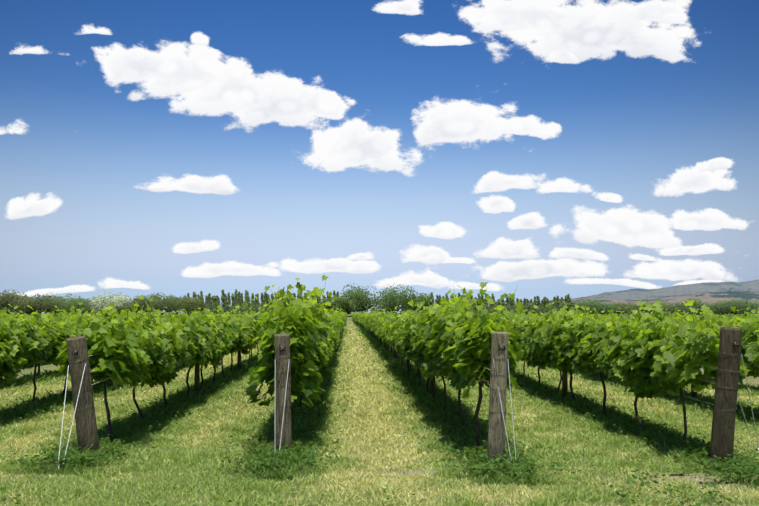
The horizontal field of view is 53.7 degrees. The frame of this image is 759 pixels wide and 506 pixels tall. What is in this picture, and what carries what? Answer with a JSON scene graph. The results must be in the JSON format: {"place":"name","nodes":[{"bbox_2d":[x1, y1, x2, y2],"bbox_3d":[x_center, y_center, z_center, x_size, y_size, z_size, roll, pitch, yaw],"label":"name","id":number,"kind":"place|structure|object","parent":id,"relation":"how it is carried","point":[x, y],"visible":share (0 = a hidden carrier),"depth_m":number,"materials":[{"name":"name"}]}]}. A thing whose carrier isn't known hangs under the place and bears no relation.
{"place":"outdoors","nodes":[
{"label":"outdoors","id":0,"kind":"place"},
{"bbox_2d":[277,380,308,424],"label":"grapevine trunks","id":1,"kind":"object","parent":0,"point":[300,403],"depth_m":13.21,"materials":[{"name":"brown wood"}]},
{"bbox_2d":[0,313,758,505],"bbox_3d":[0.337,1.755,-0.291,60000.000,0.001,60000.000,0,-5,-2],"label":"ground","id":2,"kind":"structure","parent":0,"point":[351,320],"depth_m":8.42,"materials":[{"name":"green plant"}]},
{"bbox_2d":[0,289,29,313],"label":"mixed tree","id":3,"kind":"object","parent":2,"relation":"on","point":[4,302],"visible":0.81,"depth_m":244.76,"materials":[{"name":"green plant"}]},
{"bbox_2d":[8,294,54,314],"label":"mixed tree","id":4,"kind":"object","parent":2,"relation":"on","point":[24,307],"visible":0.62,"depth_m":237.59,"materials":[{"name":"green plant"}]},
{"bbox_2d":[27,294,66,313],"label":"mixed tree","id":5,"kind":"object","parent":2,"relation":"on","point":[58,304],"visible":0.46,"depth_m":239.36,"materials":[{"name":"green plant"}]},
{"bbox_2d":[0,309,95,321],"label":"grapevine row","id":6,"kind":"object","parent":2,"relation":"on","point":[57,314],"visible":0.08,"depth_m":34.17,"materials":[{"name":"green plant"}]},
{"bbox_2d":[44,293,82,314],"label":"mixed tree","id":7,"kind":"object","parent":2,"relation":"on","point":[68,299],"visible":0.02,"depth_m":264.12,"materials":[{"name":"green plant"}]},
{"bbox_2d":[3,305,133,322],"bbox_3d":[-11.818,2.529,25.951,1.265,1.602,26.764,0,-5,-2],"label":"grapevine row","id":8,"kind":"object","parent":2,"relation":"on","point":[64,318],"depth_m":27.53,"materials":[{"name":"green plant"}]},
{"bbox_2d":[32,364,110,407],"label":"grapevine trunks","id":9,"kind":"object","parent":2,"relation":"on","point":[35,388],"visible":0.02,"depth_m":13.63,"materials":[{"name":"brown wood"}]},
{"bbox_2d":[57,298,94,314],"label":"mixed tree","id":10,"kind":"object","parent":2,"relation":"on","point":[84,304],"visible":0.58,"depth_m":230.99,"materials":[{"name":"green plant"}]},
{"bbox_2d":[58,336,98,468],"bbox_3d":[-3.698,1.891,9.054,0.348,1.759,1.027,-1,-5,9],"label":"end post","id":11,"kind":"object","parent":2,"relation":"on","point":[82,395],"visible":0.9,"depth_m":9.20,"materials":[{"name":"brown wood"}]},
{"bbox_2d":[88,296,109,313],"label":"mixed tree","id":12,"kind":"object","parent":2,"relation":"on","point":[97,298],"visible":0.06,"depth_m":236.43,"materials":[{"name":"green plant"}]},
{"bbox_2d":[2,306,196,325],"bbox_3d":[-9.293,2.420,24.736,1.412,1.606,29.439,0,-5,-2],"label":"grapevine row","id":13,"kind":"object","parent":2,"relation":"on","point":[43,316],"visible":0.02,"depth_m":21.13,"materials":[{"name":"green plant"}]},
{"bbox_2d":[90,291,133,313],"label":"mixed tree","id":14,"kind":"object","parent":2,"relation":"on","point":[119,302],"visible":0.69,"depth_m":231.50,"materials":[{"name":"green plant"}]},
{"bbox_2d":[0,302,249,386],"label":"grapevine row","id":15,"kind":"object","parent":2,"relation":"on","point":[22,345],"visible":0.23,"depth_m":12.90,"materials":[{"name":"green plant"}]},
{"bbox_2d":[118,301,142,313],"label":"mixed tree","id":16,"kind":"object","parent":2,"relation":"on","point":[132,307],"visible":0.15,"depth_m":240.35,"materials":[{"name":"green plant"}]},
{"bbox_2d":[130,294,158,313],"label":"mixed tree","id":17,"kind":"object","parent":2,"relation":"on","point":[143,301],"visible":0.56,"depth_m":241.18,"materials":[{"name":"green plant"}]},
{"bbox_2d":[55,292,270,389],"bbox_3d":[-4.968,3.873,42.048,1.352,1.645,65.000,0,-5,-2],"label":"grapevine row","id":18,"kind":"object","parent":2,"relation":"on","point":[134,352],"visible":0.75,"depth_m":11.59,"materials":[{"name":"green plant"}]},
{"bbox_2d":[146,292,179,314],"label":"mixed tree","id":19,"kind":"object","parent":2,"relation":"on","point":[160,302],"visible":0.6,"depth_m":249.37,"materials":[{"name":"green plant"}]},
{"bbox_2d":[91,321,262,440],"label":"grapevine trunks","id":20,"kind":"object","parent":2,"relation":"on","point":[198,373],"visible":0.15,"depth_m":14.85,"materials":[{"name":"brown wood"}]},
{"bbox_2d":[163,295,190,314],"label":"mixed tree","id":21,"kind":"object","parent":2,"relation":"on","point":[175,304],"visible":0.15,"depth_m":262.98,"materials":[{"name":"green plant"}]},
{"bbox_2d":[177,297,206,314],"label":"mixed tree","id":22,"kind":"object","parent":2,"relation":"on","point":[190,304],"visible":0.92,"depth_m":238.81,"materials":[{"name":"green plant"}]},
{"bbox_2d":[204,295,208,308],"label":"poplar tree","id":23,"kind":"object","parent":2,"relation":"on","point":[206,299],"visible":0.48,"depth_m":514.03,"materials":[{"name":"green plant"}]},
{"bbox_2d":[208,293,211,311],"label":"poplar tree","id":24,"kind":"object","parent":2,"relation":"on","point":[209,298],"visible":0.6,"depth_m":516.85,"materials":[{"name":"green plant"}]},
{"bbox_2d":[210,295,214,311],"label":"poplar tree","id":25,"kind":"object","parent":2,"relation":"on","point":[212,302],"visible":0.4,"depth_m":515.50,"materials":[{"name":"green plant"}]},
{"bbox_2d":[213,295,218,314],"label":"poplar tree","id":26,"kind":"object","parent":2,"relation":"on","point":[215,301],"visible":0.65,"depth_m":506.02,"materials":[{"name":"green plant"}]},
{"bbox_2d":[220,289,225,312],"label":"poplar tree","id":27,"kind":"object","parent":2,"relation":"on","point":[223,299],"visible":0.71,"depth_m":514.09,"materials":[{"name":"green plant"}]},
{"bbox_2d":[224,294,228,311],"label":"poplar tree","id":28,"kind":"object","parent":2,"relation":"on","point":[225,297],"visible":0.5,"depth_m":518.77,"materials":[{"name":"green plant"}]},
{"bbox_2d":[227,292,231,313],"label":"poplar tree","id":29,"kind":"object","parent":2,"relation":"on","point":[228,297],"visible":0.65,"depth_m":519.39,"materials":[{"name":"green plant"}]},
{"bbox_2d":[231,293,235,313],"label":"poplar tree","id":30,"kind":"object","parent":2,"relation":"on","point":[233,300],"visible":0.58,"depth_m":511.70,"materials":[{"name":"green plant"}]},
{"bbox_2d":[234,289,239,313],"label":"poplar tree","id":31,"kind":"object","parent":2,"relation":"on","point":[236,297],"visible":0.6,"depth_m":513.20,"materials":[{"name":"green plant"}]},
{"bbox_2d":[237,291,240,312],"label":"poplar tree","id":32,"kind":"object","parent":2,"relation":"on","point":[238,294],"visible":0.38,"depth_m":519.88,"materials":[{"name":"green plant"}]},
{"bbox_2d":[239,293,244,313],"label":"poplar tree","id":33,"kind":"object","parent":2,"relation":"on","point":[241,298],"visible":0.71,"depth_m":510.77,"materials":[{"name":"green plant"}]},
{"bbox_2d":[163,304,331,314],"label":"hedge shelter belt","id":34,"kind":"object","parent":2,"relation":"on","point":[208,307],"visible":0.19,"depth_m":475.16,"materials":[{"name":"green plant"}]},
{"bbox_2d":[246,291,251,312],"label":"poplar tree","id":35,"kind":"object","parent":2,"relation":"on","point":[248,297],"visible":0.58,"depth_m":509.50,"materials":[{"name":"green plant"}]},
{"bbox_2d":[250,293,254,313],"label":"poplar tree","id":36,"kind":"object","parent":2,"relation":"on","point":[252,302],"visible":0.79,"depth_m":521.39,"materials":[{"name":"green plant"}]},
{"bbox_2d":[254,294,259,311],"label":"poplar tree","id":37,"kind":"object","parent":2,"relation":"on","point":[256,302],"visible":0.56,"depth_m":509.62,"materials":[{"name":"green plant"}]},
{"bbox_2d":[260,292,264,312],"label":"poplar tree","id":38,"kind":"object","parent":2,"relation":"on","point":[262,301],"visible":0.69,"depth_m":520.65,"materials":[{"name":"green plant"}]},
{"bbox_2d":[263,291,266,310],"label":"poplar tree","id":39,"kind":"object","parent":2,"relation":"on","point":[265,297],"visible":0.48,"depth_m":518.43,"materials":[{"name":"green plant"}]},
{"bbox_2d":[266,294,270,311],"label":"poplar tree","id":40,"kind":"object","parent":2,"relation":"on","point":[268,296],"visible":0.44,"depth_m":517.17,"materials":[{"name":"green plant"}]},
{"bbox_2d":[274,334,291,450],"bbox_3d":[-1.230,1.905,9.409,0.211,1.766,0.455,-1,-5,15],"label":"end post","id":41,"kind":"object","parent":2,"relation":"on","point":[283,420],"visible":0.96,"depth_m":9.39,"materials":[{"name":"brown wood"}]},
{"bbox_2d":[240,275,347,407],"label":"grapevine row","id":42,"kind":"object","parent":2,"relation":"on","point":[312,328],"visible":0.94,"depth_m":9.84,"materials":[{"name":"green plant"}]},
{"bbox_2d":[318,298,332,311],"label":"willow tree","id":43,"kind":"object","parent":2,"relation":"on","point":[325,301],"visible":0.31,"depth_m":223.31,"materials":[{"name":"green plant"}]},
{"bbox_2d":[330,296,355,313],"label":"willow tree","id":44,"kind":"object","parent":2,"relation":"on","point":[344,305],"visible":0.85,"depth_m":210.82,"materials":[{"name":"green plant"}]},
{"bbox_2d":[339,283,388,316],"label":"willow tree","id":45,"kind":"object","parent":2,"relation":"on","point":[357,296],"visible":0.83,"depth_m":218.72,"materials":[{"name":"green plant"}]},
{"bbox_2d":[0,363,758,505],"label":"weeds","id":46,"kind":"object","parent":2,"relation":"on","point":[493,461],"visible":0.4,"depth_m":9.34,"materials":[{"name":"green plant"}]},
{"bbox_2d":[7,467,758,505],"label":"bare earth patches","id":47,"kind":"object","parent":2,"relation":"on","point":[665,480],"visible":0.23,"depth_m":8.09,"materials":[{"name":"soil"}]},
{"bbox_2d":[376,282,418,313],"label":"willow tree","id":48,"kind":"object","parent":2,"relation":"on","point":[392,298],"visible":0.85,"depth_m":232.63,"materials":[{"name":"green plant"}]},
{"bbox_2d":[406,292,434,311],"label":"willow tree","id":49,"kind":"object","parent":2,"relation":"on","point":[421,299],"visible":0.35,"depth_m":246.23,"materials":[{"name":"green plant"}]},
{"bbox_2d":[356,318,490,448],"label":"grapevine trunks","id":50,"kind":"object","parent":2,"relation":"on","point":[432,388],"visible":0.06,"depth_m":12.66,"materials":[{"name":"brown wood"}]},
{"bbox_2d":[351,282,524,398],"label":"grapevine row","id":51,"kind":"object","parent":2,"relation":"on","point":[451,339],"visible":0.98,"depth_m":10.63,"materials":[{"name":"green plant"}]},
{"bbox_2d":[404,305,559,313],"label":"hedge shelter belt","id":52,"kind":"object","parent":2,"relation":"on","point":[515,310],"visible":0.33,"depth_m":482.88,"materials":[{"name":"green plant"}]},
{"bbox_2d":[484,293,489,312],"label":"poplar tree","id":53,"kind":"object","parent":2,"relation":"on","point":[486,303],"visible":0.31,"depth_m":521.74,"materials":[{"name":"green plant"}]},
{"bbox_2d":[491,293,494,312],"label":"poplar tree","id":54,"kind":"object","parent":2,"relation":"on","point":[492,295],"visible":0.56,"depth_m":527.84,"materials":[{"name":"green plant"}]},
{"bbox_2d":[487,332,515,463],"bbox_3d":[1.385,1.827,8.725,0.219,1.814,0.390,3,-5,-29],"label":"end post","id":55,"kind":"object","parent":2,"relation":"on","point":[497,399],"visible":0.92,"depth_m":8.66,"materials":[{"name":"brown wood"}]},
{"bbox_2d":[505,295,510,311],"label":"poplar tree","id":56,"kind":"object","parent":2,"relation":"on","point":[507,301],"visible":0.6,"depth_m":522.47,"materials":[{"name":"green plant"}]},
{"bbox_2d":[511,298,516,313],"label":"poplar tree","id":57,"kind":"object","parent":2,"relation":"on","point":[513,303],"visible":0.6,"depth_m":517.24,"materials":[{"name":"green plant"}]},
{"bbox_2d":[525,299,531,314],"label":"poplar tree","id":58,"kind":"object","parent":2,"relation":"on","point":[527,304],"visible":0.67,"depth_m":520.13,"materials":[{"name":"green plant"}]},
{"bbox_2d":[532,296,536,313],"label":"poplar tree","id":59,"kind":"object","parent":2,"relation":"on","point":[534,303],"visible":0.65,"depth_m":519.59,"materials":[{"name":"green plant"}]},
{"bbox_2d":[536,296,541,313],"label":"poplar tree","id":60,"kind":"object","parent":2,"relation":"on","point":[538,300],"visible":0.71,"depth_m":518.39,"materials":[{"name":"green plant"}]},
{"bbox_2d":[543,296,546,312],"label":"poplar tree","id":61,"kind":"object","parent":2,"relation":"on","point":[544,303],"visible":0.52,"depth_m":523.92,"materials":[{"name":"green plant"}]},
{"bbox_2d":[546,297,550,312],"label":"poplar tree","id":62,"kind":"object","parent":2,"relation":"on","point":[547,300],"visible":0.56,"depth_m":521.18,"materials":[{"name":"green plant"}]},
{"bbox_2d":[555,295,559,310],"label":"poplar tree","id":63,"kind":"object","parent":2,"relation":"on","point":[557,302],"visible":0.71,"depth_m":520.44,"materials":[{"name":"green plant"}]},
{"bbox_2d":[559,301,581,310],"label":"bush","id":64,"kind":"object","parent":2,"relation":"on","point":[570,304],"visible":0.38,"depth_m":258.89,"materials":[{"name":"green plant"}]},
{"bbox_2d":[393,299,750,398],"bbox_3d":[2.501,3.786,41.715,1.424,1.542,66.410,0,-5,-2],"label":"grapevine row","id":65,"kind":"object","parent":2,"relation":"on","point":[644,363],"visible":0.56,"depth_m":10.75,"materials":[{"name":"green plant"}]},
{"bbox_2d":[568,298,603,312],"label":"bush","id":66,"kind":"object","parent":2,"relation":"on","point":[581,302],"visible":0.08,"depth_m":255.81,"materials":[{"name":"green plant"}]},
{"bbox_2d":[579,299,617,313],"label":"bush","id":67,"kind":"object","parent":2,"relation":"on","point":[605,308],"visible":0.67,"depth_m":251.76,"materials":[{"name":"green plant"}]},
{"bbox_2d":[522,361,715,447],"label":"grapevine trunks","id":68,"kind":"object","parent":2,"relation":"on","point":[563,376],"visible":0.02,"depth_m":12.52,"materials":[{"name":"brown wood"}]},
{"bbox_2d":[498,301,758,378],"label":"grapevine row","id":69,"kind":"object","parent":2,"relation":"on","point":[750,344],"visible":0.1,"depth_m":12.71,"materials":[{"name":"green plant"}]},
{"bbox_2d":[616,302,642,314],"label":"bush","id":70,"kind":"object","parent":2,"relation":"on","point":[630,306],"visible":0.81,"depth_m":295.01,"materials":[{"name":"green plant"}]},
{"bbox_2d":[539,305,758,326],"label":"grapevine row","id":71,"kind":"object","parent":2,"relation":"on","point":[748,319],"visible":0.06,"depth_m":21.89,"materials":[{"name":"green plant"}]},
{"bbox_2d":[642,301,661,312],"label":"bush","id":72,"kind":"object","parent":2,"relation":"on","point":[650,311],"visible":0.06,"depth_m":277.06,"materials":[{"name":"green plant"}]},
{"bbox_2d":[661,301,675,313],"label":"bush","id":73,"kind":"object","parent":2,"relation":"on","point":[664,305],"visible":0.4,"depth_m":265.32,"materials":[{"name":"green plant"}]},
{"bbox_2d":[585,307,758,325],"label":"grapevine row","id":74,"kind":"object","parent":2,"relation":"on","point":[747,313],"depth_m":25.26,"materials":[{"name":"green plant"}]},
{"bbox_2d":[664,301,697,314],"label":"bush","id":75,"kind":"object","parent":2,"relation":"on","point":[683,307],"visible":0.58,"depth_m":259.81,"materials":[{"name":"green plant"}]},
{"bbox_2d":[623,304,758,324],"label":"grapevine row","id":76,"kind":"object","parent":2,"relation":"on","point":[736,315],"depth_m":28.39,"materials":[{"name":"green plant"}]},
{"bbox_2d":[677,298,705,313],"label":"bush","id":77,"kind":"object","parent":2,"relation":"on","point":[698,305],"visible":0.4,"depth_m":267.11,"materials":[{"name":"green plant"}]},
{"bbox_2d":[706,300,729,313],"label":"bush","id":78,"kind":"object","parent":2,"relation":"on","point":[723,302],"visible":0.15,"depth_m":281.47,"materials":[{"name":"green plant"}]},
{"bbox_2d":[710,299,756,315],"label":"bush","id":79,"kind":"object","parent":2,"relation":"on","point":[727,309],"visible":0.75,"depth_m":261.69,"materials":[{"name":"green plant"}]},
{"bbox_2d":[709,327,758,464],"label":"end post","id":80,"kind":"object","parent":2,"relation":"on","point":[725,402],"visible":0.94,"depth_m":8.63,"materials":[{"name":"brown wood"}]},
{"bbox_2d":[736,298,758,314],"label":"bush","id":81,"kind":"object","parent":2,"relation":"on","point":[753,306],"visible":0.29,"depth_m":289.81,"materials":[{"name":"green plant"}]},
{"bbox_2d":[0,0,758,312],"label":"sky","id":82,"kind":"structure","parent":0,"point":[550,149],"materials":[{"name":"blue"}]},
{"bbox_2d":[594,371,696,397],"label":"grapevine trunks","id":83,"kind":"object","parent":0,"point":[693,393],"depth_m":14.86,"materials":[{"name":"brown wood"}]},
{"bbox_2d":[537,291,758,304],"bbox_3d":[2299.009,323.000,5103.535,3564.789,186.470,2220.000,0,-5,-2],"label":"hill range","id":84,"kind":"structure","parent":0,"point":[745,295],"depth_m":5842.56,"materials":[{"name":"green plant"}]},
{"bbox_2d":[587,280,758,298],"bbox_3d":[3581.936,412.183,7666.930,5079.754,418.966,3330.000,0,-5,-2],"label":"hill range","id":85,"kind":"structure","parent":0,"point":[716,287],"depth_m":8683.66,"materials":[{"name":"grey plant"}]},
{"bbox_2d":[613,298,758,313],"bbox_3d":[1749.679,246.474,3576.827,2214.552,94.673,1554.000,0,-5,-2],"label":"hill range","id":86,"kind":"structure","parent":0,"point":[710,300],"depth_m":4132.70,"materials":[{"name":"green plant"}]}
]}

